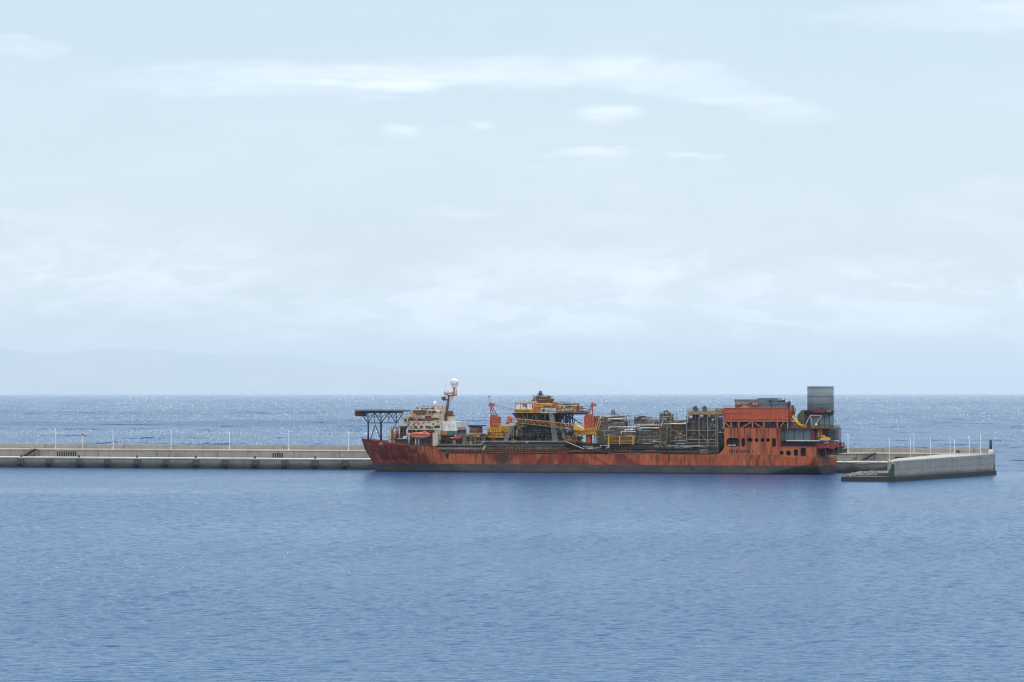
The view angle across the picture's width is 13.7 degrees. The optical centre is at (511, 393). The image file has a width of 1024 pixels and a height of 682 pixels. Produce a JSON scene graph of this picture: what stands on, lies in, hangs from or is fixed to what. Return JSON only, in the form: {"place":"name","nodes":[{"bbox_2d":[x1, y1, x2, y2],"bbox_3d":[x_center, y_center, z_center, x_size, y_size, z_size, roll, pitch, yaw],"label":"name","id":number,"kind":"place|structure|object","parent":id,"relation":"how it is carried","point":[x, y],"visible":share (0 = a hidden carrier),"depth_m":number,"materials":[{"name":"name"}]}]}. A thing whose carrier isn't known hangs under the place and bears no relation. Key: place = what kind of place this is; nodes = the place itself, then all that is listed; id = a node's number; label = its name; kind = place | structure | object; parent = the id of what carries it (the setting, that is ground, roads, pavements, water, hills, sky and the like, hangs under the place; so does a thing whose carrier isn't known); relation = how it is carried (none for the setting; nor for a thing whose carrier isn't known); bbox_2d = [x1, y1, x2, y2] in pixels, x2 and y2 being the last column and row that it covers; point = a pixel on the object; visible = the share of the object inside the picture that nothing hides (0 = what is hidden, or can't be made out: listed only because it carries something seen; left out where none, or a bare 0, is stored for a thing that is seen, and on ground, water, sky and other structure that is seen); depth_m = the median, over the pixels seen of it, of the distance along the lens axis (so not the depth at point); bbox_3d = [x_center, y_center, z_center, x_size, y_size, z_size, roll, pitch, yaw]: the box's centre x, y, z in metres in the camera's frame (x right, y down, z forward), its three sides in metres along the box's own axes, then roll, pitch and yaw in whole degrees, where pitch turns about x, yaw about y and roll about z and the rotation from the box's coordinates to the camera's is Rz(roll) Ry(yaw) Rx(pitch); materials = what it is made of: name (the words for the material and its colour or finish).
{"place":"outdoors","nodes":[
{"label":"outdoors","id":0,"kind":"place"},
{"bbox_2d":[0,347,669,393],"bbox_3d":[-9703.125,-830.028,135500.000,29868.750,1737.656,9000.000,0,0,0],"label":"hills","id":1,"kind":"structure","parent":0,"point":[123,371],"depth_m":132731.97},
{"bbox_2d":[0,394,1023,681],"bbox_3d":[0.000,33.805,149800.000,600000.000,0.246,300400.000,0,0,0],"label":"water","id":2,"kind":"structure","parent":0,"point":[430,576],"depth_m":866.82,"materials":[{"name":"blue liquid"}]},
{"bbox_2d":[0,444,994,472],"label":"breakwater","id":3,"kind":"object","parent":2,"relation":"in","point":[207,456],"visible":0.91,"depth_m":1925.90,"materials":[{"name":"concrete"}]},
{"bbox_2d":[17,458,23,465],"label":"fender","id":4,"kind":"object","parent":3,"relation":"attached to","point":[20,461],"visible":1,"depth_m":1947.24,"materials":[{"name":"black rubber"}]},
{"bbox_2d":[46,458,52,465],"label":"fender","id":5,"kind":"object","parent":3,"relation":"attached to","point":[49,461],"visible":1,"depth_m":1942.15,"materials":[{"name":"black rubber"}]},
{"bbox_2d":[75,459,82,465],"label":"fender","id":6,"kind":"object","parent":3,"relation":"attached to","point":[78,462],"visible":1,"depth_m":1936.91,"materials":[{"name":"black rubber"}]},
{"bbox_2d":[104,459,110,465],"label":"fender","id":7,"kind":"object","parent":3,"relation":"attached to","point":[107,462],"visible":1,"depth_m":1931.93,"materials":[{"name":"black rubber"}]},
{"bbox_2d":[133,459,140,466],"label":"fender","id":8,"kind":"object","parent":3,"relation":"attached to","point":[137,462],"visible":1,"depth_m":1926.85,"materials":[{"name":"black rubber"}]},
{"bbox_2d":[162,459,169,466],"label":"fender","id":9,"kind":"object","parent":3,"relation":"attached to","point":[165,462],"visible":1,"depth_m":1921.86,"materials":[{"name":"black rubber"}]},
{"bbox_2d":[192,459,198,466],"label":"fender","id":10,"kind":"object","parent":3,"relation":"attached to","point":[195,462],"visible":1,"depth_m":1916.72,"materials":[{"name":"black rubber"}]},
{"bbox_2d":[221,459,228,466],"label":"fender","id":11,"kind":"object","parent":3,"relation":"attached to","point":[225,462],"visible":1,"depth_m":1911.79,"materials":[{"name":"black rubber"}]},
{"bbox_2d":[251,460,258,466],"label":"fender","id":12,"kind":"object","parent":3,"relation":"attached to","point":[254,463],"visible":1,"depth_m":1906.71,"materials":[{"name":"black rubber"}]},
{"bbox_2d":[281,460,288,467],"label":"fender","id":13,"kind":"object","parent":3,"relation":"attached to","point":[284,463],"visible":1,"depth_m":1901.65,"materials":[{"name":"black rubber"}]},
{"bbox_2d":[311,460,317,467],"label":"fender","id":14,"kind":"object","parent":3,"relation":"attached to","point":[314,463],"visible":1,"depth_m":1896.56,"materials":[{"name":"black rubber"}]},
{"bbox_2d":[341,460,347,467],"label":"fender","id":15,"kind":"object","parent":3,"relation":"attached to","point":[344,463],"visible":1,"depth_m":1891.63,"materials":[{"name":"black rubber"}]},
{"bbox_2d":[355,377,846,473],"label":"production ship","id":16,"kind":"object","parent":2,"relation":"on","point":[758,436],"visible":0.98,"depth_m":1806.46,"materials":[{"name":"paint"}]},
{"bbox_2d":[409,431,430,438],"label":"lifeboat","id":17,"kind":"object","parent":16,"relation":"hanging from","point":[421,435],"visible":1,"depth_m":1831.89,"materials":[{"name":"pink paint"}]},
{"bbox_2d":[447,435,462,439],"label":"rescue boat","id":18,"kind":"object","parent":16,"relation":"on","point":[456,438],"visible":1,"depth_m":1829.10,"materials":[{"name":"paint"}]},
{"bbox_2d":[456,430,465,434],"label":"shipping container","id":19,"kind":"object","parent":16,"relation":"on","point":[460,432],"visible":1,"depth_m":1833.99,"materials":[{"name":"blue metal"}]},
{"bbox_2d":[841,454,996,481],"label":"pier head","id":20,"kind":"object","parent":2,"relation":"in","point":[941,466],"visible":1,"depth_m":1685.74},
{"bbox_2d":[988,440,992,454],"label":"harbour beacon","id":21,"kind":"object","parent":20,"relation":"on","point":[990,452],"visible":1,"depth_m":1763.22,"materials":[{"name":"paint"}]},
{"bbox_2d":[0,0,1023,393],"label":"sky","id":22,"kind":"structure","parent":0,"point":[664,196],"materials":[{"name":"blue"}]}
]}

